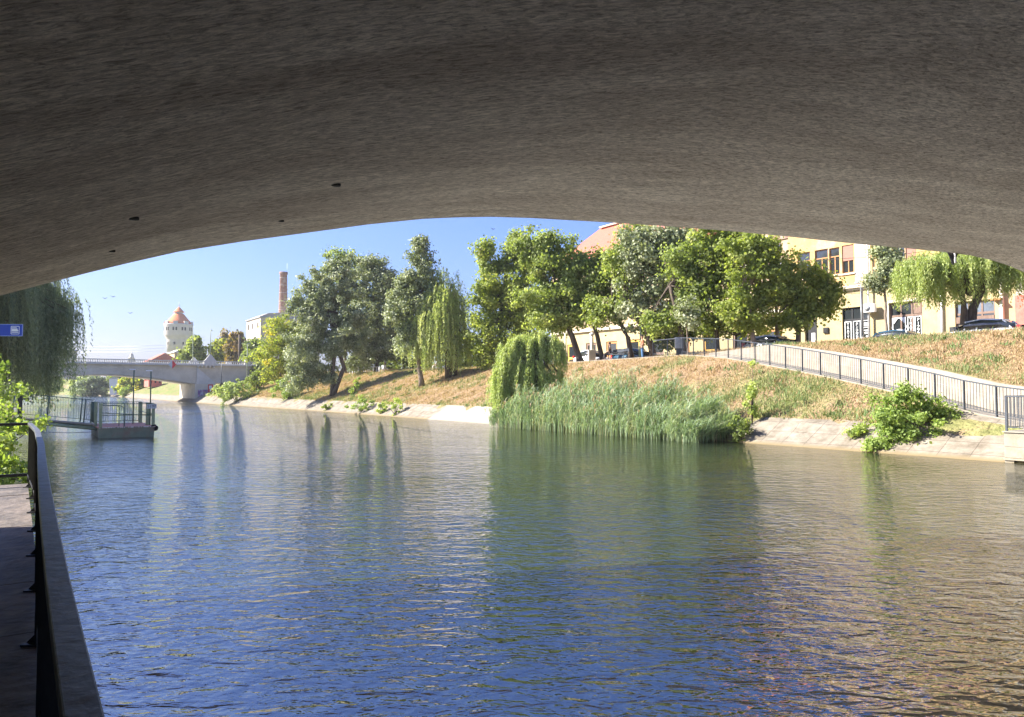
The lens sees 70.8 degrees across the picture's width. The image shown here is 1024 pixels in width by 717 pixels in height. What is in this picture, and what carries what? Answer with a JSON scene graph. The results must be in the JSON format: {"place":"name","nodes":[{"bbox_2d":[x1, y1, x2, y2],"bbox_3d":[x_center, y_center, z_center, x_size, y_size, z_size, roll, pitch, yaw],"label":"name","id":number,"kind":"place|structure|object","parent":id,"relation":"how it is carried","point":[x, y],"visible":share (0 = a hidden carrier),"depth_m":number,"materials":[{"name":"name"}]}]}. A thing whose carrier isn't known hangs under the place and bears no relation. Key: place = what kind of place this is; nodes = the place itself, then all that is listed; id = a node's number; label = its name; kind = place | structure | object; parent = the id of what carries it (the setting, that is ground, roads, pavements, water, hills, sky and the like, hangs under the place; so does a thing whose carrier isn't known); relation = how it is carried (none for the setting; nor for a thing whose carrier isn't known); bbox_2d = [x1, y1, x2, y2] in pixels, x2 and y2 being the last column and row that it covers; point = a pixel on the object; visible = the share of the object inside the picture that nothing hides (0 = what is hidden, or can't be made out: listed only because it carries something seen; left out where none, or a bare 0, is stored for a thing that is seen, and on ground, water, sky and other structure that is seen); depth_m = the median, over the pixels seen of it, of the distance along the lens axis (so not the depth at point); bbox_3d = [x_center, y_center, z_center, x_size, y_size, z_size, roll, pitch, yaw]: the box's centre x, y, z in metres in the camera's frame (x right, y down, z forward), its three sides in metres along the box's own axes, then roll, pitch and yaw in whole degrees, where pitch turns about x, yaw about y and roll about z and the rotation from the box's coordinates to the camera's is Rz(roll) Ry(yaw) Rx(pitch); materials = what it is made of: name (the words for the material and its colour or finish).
{"place":"outdoors","nodes":[
{"label":"outdoors","id":0,"kind":"place"},
{"bbox_2d":[0,483,28,496],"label":"walkway","id":1,"kind":"structure","parent":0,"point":[12,490],"depth_m":10.99,"materials":[{"name":"grey concrete"}]},
{"bbox_2d":[49,217,610,378],"label":"sky","id":2,"kind":"structure","parent":0,"point":[218,287],"materials":[{"name":"blue"}]},
{"bbox_2d":[0,326,1023,484],"bbox_3d":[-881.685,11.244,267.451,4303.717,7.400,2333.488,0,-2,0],"label":"ground","id":3,"kind":"structure","parent":0,"point":[967,427],"depth_m":35.19,"materials":[{"name":"brown plant"}]},
{"bbox_2d":[0,422,31,481],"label":"end railing","id":4,"kind":"object","parent":3,"relation":"on","point":[12,475],"visible":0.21,"depth_m":11.99,"materials":[{"name":"black metal"}]},
{"bbox_2d":[0,353,56,484],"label":"bush","id":5,"kind":"object","parent":3,"relation":"on","point":[7,443],"visible":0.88,"depth_m":16.42,"materials":[{"name":"green plant"}]},
{"bbox_2d":[1,362,62,406],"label":"background tree","id":6,"kind":"object","parent":3,"relation":"on","point":[32,402],"visible":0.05,"depth_m":61.82,"materials":[{"name":"green plant"}]},
{"bbox_2d":[0,279,93,414],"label":"willow tree","id":7,"kind":"object","parent":3,"relation":"on","point":[46,315],"visible":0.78,"depth_m":37.95,"materials":[{"name":"green plant"}]},
{"bbox_2d":[68,376,109,395],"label":"background tree","id":8,"kind":"object","parent":3,"relation":"on","point":[96,386],"visible":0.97,"depth_m":222.88,"materials":[{"name":"green plant"}]},
{"bbox_2d":[109,377,120,394],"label":"white pylon","id":9,"kind":"object","parent":3,"relation":"on","point":[113,382],"visible":0.75,"depth_m":216.26,"materials":[{"name":"paint"}]},
{"bbox_2d":[111,377,145,394],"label":"background tree","id":10,"kind":"object","parent":3,"relation":"on","point":[138,383],"visible":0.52,"depth_m":203.24,"materials":[{"name":"green plant"}]},
{"bbox_2d":[144,379,161,386],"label":"house","id":11,"kind":"structure","parent":3,"relation":"on","point":[153,383],"depth_m":190.19,"materials":[{"name":"red paint"}]},
{"bbox_2d":[145,353,179,362],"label":"house","id":12,"kind":"structure","parent":3,"relation":"on","point":[164,356],"depth_m":225.03,"materials":[{"name":"red tile"}]},
{"bbox_2d":[164,307,192,353],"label":"water tower","id":13,"kind":"structure","parent":3,"relation":"on","point":[178,328],"depth_m":333.35,"materials":[{"name":"white concrete"}]},
{"bbox_2d":[54,354,317,398],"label":"road bridge","id":14,"kind":"structure","parent":3,"relation":"on","point":[194,378],"depth_m":120.95,"materials":[{"name":"grey paint"}]},
{"bbox_2d":[172,335,208,362],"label":"background tree","id":15,"kind":"object","parent":3,"relation":"on","point":[195,342],"visible":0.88,"depth_m":164.39,"materials":[{"name":"green plant"}]},
{"bbox_2d":[204,338,226,363],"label":"background tree","id":16,"kind":"object","parent":3,"relation":"on","point":[217,351],"visible":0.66,"depth_m":164.16,"materials":[{"name":"green plant"}]},
{"bbox_2d":[205,380,230,395],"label":"bush","id":17,"kind":"object","parent":3,"relation":"on","point":[213,391],"visible":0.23,"depth_m":110.66,"materials":[{"name":"green plant"}]},
{"bbox_2d":[217,327,230,339],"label":"background tree","id":18,"kind":"object","parent":3,"relation":"on","point":[223,334],"visible":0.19,"depth_m":168.01,"materials":[{"name":"green plant"}]},
{"bbox_2d":[220,329,248,363],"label":"background tree","id":19,"kind":"object","parent":3,"relation":"on","point":[230,349],"visible":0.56,"depth_m":159.13,"materials":[{"name":"brown plant"}]},
{"bbox_2d":[238,337,261,363],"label":"background tree","id":20,"kind":"object","parent":3,"relation":"on","point":[254,341],"visible":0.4,"depth_m":149.13,"materials":[{"name":"green plant"}]},
{"bbox_2d":[243,368,268,391],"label":"bush","id":21,"kind":"object","parent":3,"relation":"on","point":[252,379],"visible":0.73,"depth_m":103.92,"materials":[{"name":"green plant"}]},
{"bbox_2d":[247,348,273,374],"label":"background tree","id":22,"kind":"object","parent":3,"relation":"on","point":[258,364],"visible":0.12,"depth_m":126.29,"materials":[{"name":"green plant"}]},
{"bbox_2d":[242,312,311,387],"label":"deciduous tree","id":23,"kind":"object","parent":3,"relation":"on","point":[274,346],"visible":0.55,"depth_m":98.62,"materials":[{"name":"green plant"}]},
{"bbox_2d":[245,312,317,365],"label":"factory","id":24,"kind":"structure","parent":3,"relation":"on","point":[253,325],"depth_m":193.46,"materials":[{"name":"white paint"}]},
{"bbox_2d":[278,271,287,312],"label":"factory chimney","id":25,"kind":"object","parent":3,"relation":"on","point":[283,286],"visible":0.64,"depth_m":205.05,"materials":[{"name":"red brick"}]},
{"bbox_2d":[266,375,300,400],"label":"bush","id":26,"kind":"object","parent":3,"relation":"on","point":[283,393],"visible":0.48,"depth_m":86.32,"materials":[{"name":"green plant"}]},
{"bbox_2d":[279,252,381,396],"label":"poplar tree","id":27,"kind":"object","parent":3,"relation":"on","point":[319,304],"visible":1,"depth_m":78.18,"materials":[{"name":"green plant"}]},
{"bbox_2d":[319,245,366,372],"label":"poplar tree","id":28,"kind":"object","parent":3,"relation":"on","point":[337,253],"visible":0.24,"depth_m":96.28,"materials":[{"name":"green plant"}]},
{"bbox_2d":[348,377,360,393],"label":"bush","id":29,"kind":"object","parent":3,"relation":"on","point":[356,385],"visible":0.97,"depth_m":75.11,"materials":[{"name":"green plant"}]},
{"bbox_2d":[344,394,374,411],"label":"bush","id":30,"kind":"object","parent":3,"relation":"on","point":[360,408],"visible":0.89,"depth_m":65.09,"materials":[{"name":"green plant"}]},
{"bbox_2d":[339,250,413,372],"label":"poplar tree","id":31,"kind":"object","parent":3,"relation":"on","point":[378,351],"visible":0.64,"depth_m":87.95,"materials":[{"name":"green plant"}]},
{"bbox_2d":[375,400,389,412],"bbox_3d":[-11.063,4.176,61.729,1.285,1.326,1.039,-1,-3,25],"label":"bush","id":32,"kind":"object","parent":3,"relation":"on","point":[380,406],"visible":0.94,"depth_m":61.64,"materials":[{"name":"green plant"}]},
{"bbox_2d":[338,357,444,369],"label":"background tree","id":33,"kind":"object","parent":3,"relation":"on","point":[387,365],"visible":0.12,"depth_m":100.32,"materials":[{"name":"green plant"}]},
{"bbox_2d":[387,347,416,369],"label":"background tree","id":34,"kind":"object","parent":3,"relation":"on","point":[407,366],"visible":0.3,"depth_m":92.03,"materials":[{"name":"green plant"}]},
{"bbox_2d":[381,233,441,386],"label":"poplar tree","id":35,"kind":"object","parent":3,"relation":"on","point":[410,285],"visible":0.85,"depth_m":66.43,"materials":[{"name":"green plant"}]},
{"bbox_2d":[395,258,475,378],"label":"willow tree","id":36,"kind":"object","parent":3,"relation":"on","point":[445,315],"visible":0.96,"depth_m":65.73,"materials":[{"name":"green plant"}]},
{"bbox_2d":[458,348,477,367],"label":"background tree","id":37,"kind":"object","parent":3,"relation":"on","point":[465,363],"visible":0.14,"depth_m":81.11,"materials":[{"name":"green plant"}]},
{"bbox_2d":[454,224,550,371],"bbox_3d":[-0.311,-4.665,64.874,10.445,14.975,5.826,0,-2,0],"label":"maple tree","id":38,"kind":"object","parent":3,"relation":"on","point":[492,294],"visible":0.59,"depth_m":63.99,"materials":[{"name":"green plant"}]},
{"bbox_2d":[0,0,1023,295],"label":"arch bridge","id":39,"kind":"structure","parent":3,"relation":"on","point":[134,130],"depth_m":5.93,"materials":[{"name":"concrete"}]},
{"bbox_2d":[0,324,22,335],"bbox_3d":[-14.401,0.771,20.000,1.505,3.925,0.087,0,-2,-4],"label":"hanging sign","id":40,"kind":"object","parent":39,"relation":"hanging from","point":[11,329],"visible":1,"depth_m":20.06,"materials":[{"name":"blue metal"}]},
{"bbox_2d":[947,252,957,264],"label":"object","id":41,"kind":"object","parent":39,"relation":"attached to","point":[952,256],"visible":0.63,"depth_m":16.70,"materials":[{"name":"paint"}]},
{"bbox_2d":[484,328,568,413],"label":"young willow","id":42,"kind":"object","parent":3,"relation":"on","point":[514,366],"visible":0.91,"depth_m":43.42,"materials":[{"name":"green plant"}]},
{"bbox_2d":[497,225,603,361],"bbox_3d":[3.259,-4.995,56.487,8.250,10.977,5.760,-1,-3,20],"label":"maple tree","id":43,"kind":"object","parent":3,"relation":"on","point":[561,289],"visible":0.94,"depth_m":56.24,"materials":[{"name":"green plant"}]},
{"bbox_2d":[99,392,1023,461],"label":"concrete revetment","id":44,"kind":"object","parent":3,"relation":"on","point":[815,433],"visible":0.44,"depth_m":29.43,"materials":[{"name":"grey concrete"}]},
{"bbox_2d":[119,384,131,396],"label":"bush","id":45,"kind":"object","parent":44,"relation":"on","point":[125,391],"visible":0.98,"depth_m":192.94,"materials":[{"name":"green plant"}]},
{"bbox_2d":[216,378,259,404],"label":"bush","id":46,"kind":"object","parent":44,"relation":"on","point":[234,388],"visible":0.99,"depth_m":99.63,"materials":[{"name":"green plant"}]},
{"bbox_2d":[384,397,402,415],"bbox_3d":[-9.711,3.972,59.456,1.626,1.573,1.151,0,-2,0],"label":"bush","id":47,"kind":"object","parent":44,"relation":"on","point":[398,401],"visible":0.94,"depth_m":59.31,"materials":[{"name":"green plant"}]},
{"bbox_2d":[557,243,624,359],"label":"maple tree","id":48,"kind":"object","parent":3,"relation":"on","point":[603,288],"visible":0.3,"depth_m":56.25,"materials":[{"name":"green plant"}]},
{"bbox_2d":[588,332,595,360],"bbox_3d":[6.520,-0.928,58.752,0.576,2.387,0.576,0,-2,0],"label":"street lamp","id":49,"kind":"object","parent":3,"relation":"on","point":[591,353],"visible":0.79,"depth_m":58.60,"materials":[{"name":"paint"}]},
{"bbox_2d":[573,350,610,360],"bbox_3d":[6.855,0.041,60.520,1.795,1.525,3.600,2,-3,-34],"label":"parked car","id":50,"kind":"object","parent":3,"relation":"on","point":[584,353],"visible":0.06,"depth_m":60.27,"materials":[{"name":"white paint"}]},
{"bbox_2d":[574,223,667,357],"bbox_3d":[8.470,-5.165,54.203,7.695,10.707,4.129,0,-2,0],"label":"maple tree","id":51,"kind":"object","parent":3,"relation":"on","point":[597,316],"visible":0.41,"depth_m":53.73,"materials":[{"name":"green plant"}]},
{"bbox_2d":[607,224,697,356],"bbox_3d":[10.766,-5.271,52.837,7.457,10.592,4.708,0,-2,0],"label":"maple tree","id":52,"kind":"object","parent":3,"relation":"on","point":[652,236],"visible":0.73,"depth_m":52.55,"materials":[{"name":"green plant"}]},
{"bbox_2d":[633,308,702,353],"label":"background tree","id":53,"kind":"object","parent":3,"relation":"on","point":[669,337],"visible":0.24,"depth_m":55.24,"materials":[{"name":"green plant"}]},
{"bbox_2d":[552,223,789,361],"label":"apartment building","id":54,"kind":"structure","parent":3,"relation":"on","point":[615,336],"depth_m":76.86,"materials":[{"name":"beige paint"}]},
{"bbox_2d":[568,345,574,361],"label":"door","id":55,"kind":"structure","parent":54,"relation":"in","point":[570,349],"depth_m":82.04,"materials":[{"name":"paint"}]},
{"bbox_2d":[607,341,616,357],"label":"door","id":56,"kind":"structure","parent":54,"relation":"in","point":[613,343],"depth_m":76.28,"materials":[{"name":"orange wood"}]},
{"bbox_2d":[628,228,717,353],"bbox_3d":[11.473,-4.707,49.751,6.745,9.102,3.921,0,-2,0],"label":"maple tree","id":57,"kind":"object","parent":3,"relation":"on","point":[652,322],"visible":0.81,"depth_m":49.48,"materials":[{"name":"green plant"}]},
{"bbox_2d":[670,290,706,354],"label":"sapling","id":58,"kind":"object","parent":3,"relation":"on","point":[687,314],"visible":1,"depth_m":47.91,"materials":[{"name":"green plant"}]},
{"bbox_2d":[680,228,748,350],"bbox_3d":[14.449,-4.919,49.543,5.995,9.581,3.854,0,-2,0],"label":"maple tree","id":59,"kind":"object","parent":3,"relation":"on","point":[709,325],"visible":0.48,"depth_m":48.99,"materials":[{"name":"green plant"}]},
{"bbox_2d":[700,311,774,347],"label":"maple tree","id":60,"kind":"object","parent":3,"relation":"on","point":[734,333],"visible":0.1,"depth_m":53.53,"materials":[{"name":"green plant"}]},
{"bbox_2d":[723,414,753,441],"bbox_3d":[9.737,2.980,30.845,1.502,1.331,1.162,0,-2,0],"label":"bush","id":61,"kind":"object","parent":3,"relation":"on","point":[741,428],"visible":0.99,"depth_m":30.69,"materials":[{"name":"green plant"}]},
{"bbox_2d":[703,232,791,346],"bbox_3d":[15.359,-4.555,47.016,5.765,8.545,3.674,0,-2,0],"label":"maple tree","id":62,"kind":"object","parent":3,"relation":"on","point":[757,254],"visible":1,"depth_m":46.51,"materials":[{"name":"green plant"}]},
{"bbox_2d":[741,359,760,423],"bbox_3d":[10.596,1.500,31.822,0.816,3.011,0.692,-2,-3,34],"label":"slender shrub","id":63,"kind":"object","parent":3,"relation":"on","point":[751,390],"visible":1,"depth_m":31.76,"materials":[{"name":"green plant"}]},
{"bbox_2d":[754,279,794,335],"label":"maple tree","id":64,"kind":"object","parent":3,"relation":"on","point":[778,329],"visible":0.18,"depth_m":50.68,"materials":[{"name":"green plant"}]},
{"bbox_2d":[755,245,854,341],"bbox_3d":[18.910,-3.789,47.166,6.482,7.467,3.839,0,-2,0],"label":"maple tree","id":65,"kind":"object","parent":3,"relation":"on","point":[802,303],"visible":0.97,"depth_m":46.60,"materials":[{"name":"green plant"}]},
{"bbox_2d":[842,418,875,438],"bbox_3d":[13.129,2.692,27.304,1.151,0.902,0.905,1,-3,-22],"label":"bush","id":66,"kind":"object","parent":3,"relation":"on","point":[858,430],"visible":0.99,"depth_m":27.20,"materials":[{"name":"green plant"}]},
{"bbox_2d":[709,344,1023,414],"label":"retaining wall","id":67,"kind":"structure","parent":3,"relation":"on","point":[831,365],"depth_m":31.90,"materials":[{"name":"grey concrete"}]},
{"bbox_2d":[855,245,905,330],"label":"olive tree","id":68,"kind":"object","parent":3,"relation":"on","point":[886,258],"visible":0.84,"depth_m":43.04,"materials":[{"name":"green plant"}]},
{"bbox_2d":[788,237,1015,342],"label":"apartment building","id":69,"kind":"structure","parent":3,"relation":"on","point":[911,318],"depth_m":52.31,"materials":[{"name":"yellow paint"}]},
{"bbox_2d":[806,320,816,341],"bbox_3d":[23.346,-1.688,55.891,0.060,2.627,1.056,2,-3,-34],"label":"door","id":70,"kind":"structure","parent":69,"relation":"in","point":[814,329],"depth_m":55.95,"materials":[{"name":"white paint"}]},
{"bbox_2d":[815,249,827,272],"bbox_3d":[23.827,-7.301,55.257,0.090,2.115,1.100,2,-3,-34],"label":"window","id":71,"kind":"structure","parent":69,"relation":"in","point":[821,255],"depth_m":55.24,"materials":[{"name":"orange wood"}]},
{"bbox_2d":[830,247,839,275],"bbox_3d":[24.349,-7.281,54.325,0.280,2.159,1.036,2,-3,-34],"label":"window","id":72,"kind":"structure","parent":69,"relation":"in","point":[834,252],"depth_m":54.38,"materials":[{"name":"orange wood"}]},
{"bbox_2d":[840,244,854,275],"bbox_3d":[24.950,-7.326,53.456,0.280,2.215,1.103,2,-3,-34],"label":"window","id":73,"kind":"structure","parent":69,"relation":"in","point":[848,264],"depth_m":53.46,"materials":[{"name":"orange wood"}]},
{"bbox_2d":[863,303,876,312],"bbox_3d":[25.691,-3.603,51.602,0.600,0.600,0.840,2,-3,-34],"label":"air conditioner","id":74,"kind":"object","parent":69,"relation":"attached to","point":[867,308],"visible":0.92,"depth_m":51.37,"materials":[{"name":"white paint"}]},
{"bbox_2d":[859,378,970,451],"bbox_3d":[14.726,2.132,26.302,3.318,2.881,3.378,-2,-3,38],"label":"bush","id":75,"kind":"object","parent":3,"relation":"on","point":[891,423],"visible":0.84,"depth_m":26.00,"materials":[{"name":"green plant"}]},
{"bbox_2d":[887,250,1023,325],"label":"willow tree","id":76,"kind":"object","parent":3,"relation":"on","point":[922,276],"visible":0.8,"depth_m":37.56,"materials":[{"name":"green plant"}]},
{"bbox_2d":[1002,429,1023,462],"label":"landing quay","id":77,"kind":"structure","parent":3,"relation":"on","point":[1014,445],"depth_m":22.27,"materials":[{"name":"concrete"}]},
{"bbox_2d":[1004,395,1023,430],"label":"landing railing","id":78,"kind":"object","parent":77,"relation":"on","point":[1010,412],"visible":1,"depth_m":22.50,"materials":[{"name":"grey metal"}]},
{"bbox_2d":[1015,285,1023,324],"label":"apartment building","id":79,"kind":"structure","parent":3,"relation":"on","point":[1019,314],"depth_m":43.89,"materials":[{"name":"pink paint"}]},
{"bbox_3d":[-24.857,3.808,33.143,3.120,2.150,5.600,2,-3,-34],"label":"landing stage","id":80,"kind":"object","parent":3,"relation":"on","visible":0},
{"bbox_2d":[10,392,22,434],"bbox_3d":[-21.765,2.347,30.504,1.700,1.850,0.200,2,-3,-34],"label":"mooring post","id":81,"kind":"object","parent":80,"relation":"on","point":[20,400],"visible":0.51,"depth_m":30.87,"materials":[{"name":"grey metal"}]},
{"bbox_2d":[11,392,96,432],"bbox_3d":[-21.479,2.518,33.612,3.580,1.890,1.378,2,-3,-34],"label":"gangway","id":82,"kind":"object","parent":80,"relation":"on","point":[77,425],"visible":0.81,"depth_m":33.96,"materials":[{"name":"metal"}]},
{"bbox_2d":[7,395,1023,716],"bbox_3d":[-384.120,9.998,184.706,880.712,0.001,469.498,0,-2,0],"label":"water","id":83,"kind":"structure","parent":0,"point":[239,561],"depth_m":9.11,"materials":[{"name":"blue liquid"}]},
{"bbox_2d":[90,369,157,437],"bbox_3d":[-19.293,2.314,35.725,2.595,3.650,4.432,2,-3,-34],"label":"pontoon","id":84,"kind":"object","parent":83,"relation":"on","point":[148,428],"visible":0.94,"depth_m":34.37,"materials":[{"name":"metal"}]},
{"bbox_2d":[486,365,738,442],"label":"reeds","id":85,"kind":"object","parent":83,"relation":"on","point":[655,413],"visible":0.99,"depth_m":35.80,"materials":[{"name":"green plant"}]},
{"bbox_2d":[476,355,1023,422],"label":"path","id":86,"kind":"structure","parent":0,"point":[978,412],"depth_m":32.14,"materials":[{"name":"concrete"}]},
{"bbox_2d":[608,348,628,358],"bbox_3d":[7.837,-0.286,53.273,0.500,0.861,1.900,2,-3,-34],"label":"park bench","id":87,"kind":"object","parent":86,"relation":"on","point":[620,350],"visible":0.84,"depth_m":53.23,"materials":[{"name":"grey paint"}]},
{"bbox_2d":[653,338,1023,418],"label":"ramp fence","id":88,"kind":"object","parent":86,"relation":"on","point":[695,340],"visible":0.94,"depth_m":31.39,"materials":[{"name":"grey metal"}]},
{"bbox_2d":[675,337,682,354],"bbox_3d":[10.763,-0.791,46.384,0.560,1.170,0.040,0,-2,-10],"label":"notice board","id":89,"kind":"object","parent":88,"relation":"attached to","point":[678,343],"visible":0.96,"depth_m":46.37,"materials":[{"name":"grey metal"}]},
{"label":"pavement","id":90,"kind":"structure","parent":0,"visible":0},
{"bbox_2d":[854,281,864,338],"bbox_3d":[24.379,-3.017,50.502,0.240,4.833,0.640,2,-3,-34],"label":"street pole","id":91,"kind":"object","parent":90,"relation":"on","point":[862,317],"visible":0.69,"depth_m":50.30,"materials":[{"name":"grey metal"}]},
{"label":"walkway","id":92,"kind":"structure","parent":0,"visible":0},
{"bbox_2d":[0,495,29,509],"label":"walkway","id":93,"kind":"structure","parent":92,"relation":"on","point":[14,502],"depth_m":9.87,"materials":[{"name":"grey concrete"}]},
{"bbox_2d":[0,508,31,527],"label":"walkway","id":94,"kind":"structure","parent":92,"relation":"on","point":[15,517],"depth_m":8.64,"materials":[{"name":"grey concrete"}]},
{"bbox_2d":[0,581,34,636],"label":"slab","id":95,"kind":"structure","parent":92,"relation":"attached to","point":[17,610],"depth_m":5.08,"materials":[{"name":"grey concrete"}]},
{"bbox_2d":[0,548,34,585],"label":"walkway","id":96,"kind":"structure","parent":92,"relation":"on","point":[17,566],"depth_m":6.26,"materials":[{"name":"grey concrete"}]},
{"bbox_2d":[0,525,34,551],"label":"walkway","id":97,"kind":"structure","parent":92,"relation":"on","point":[16,538],"depth_m":7.50,"materials":[{"name":"grey concrete"}]},
{"bbox_2d":[0,632,36,716],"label":"slab","id":98,"kind":"structure","parent":92,"relation":"attached to","point":[18,668],"depth_m":3.88,"materials":[{"name":"grey concrete"}]},
{"bbox_2d":[20,423,104,716],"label":"walkway railing","id":99,"kind":"object","parent":92,"relation":"on","point":[66,685],"visible":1,"depth_m":2.08,"materials":[{"name":"black metal"}]},
{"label":"road","id":100,"kind":"structure","parent":0,"visible":0},
{"bbox_2d":[611,348,648,358],"bbox_3d":[10.020,-0.089,58.215,1.795,1.525,4.300,2,-3,-34],"label":"parked car","id":101,"kind":"object","parent":100,"relation":"on","point":[636,352],"visible":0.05,"depth_m":57.92,"materials":[{"name":"blue paint"}]},
{"bbox_2d":[743,335,795,347],"bbox_3d":[17.566,-0.802,47.962,1.795,1.525,4.300,2,-3,-34],"label":"parked car","id":102,"kind":"object","parent":100,"relation":"on","point":[769,339],"visible":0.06,"depth_m":47.65,"materials":[{"name":"black paint"}]},
{"bbox_2d":[870,330,922,337],"bbox_3d":[22.880,-0.907,41.994,1.795,1.525,4.300,2,-3,-34],"label":"parked car","id":103,"kind":"object","parent":100,"relation":"on","point":[882,333],"visible":0.06,"depth_m":41.84,"materials":[{"name":"blue paint"}]},
{"bbox_2d":[949,318,1023,332],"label":"parked car","id":104,"kind":"object","parent":100,"relation":"on","point":[980,324],"visible":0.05,"depth_m":36.96,"materials":[{"name":"black paint"}]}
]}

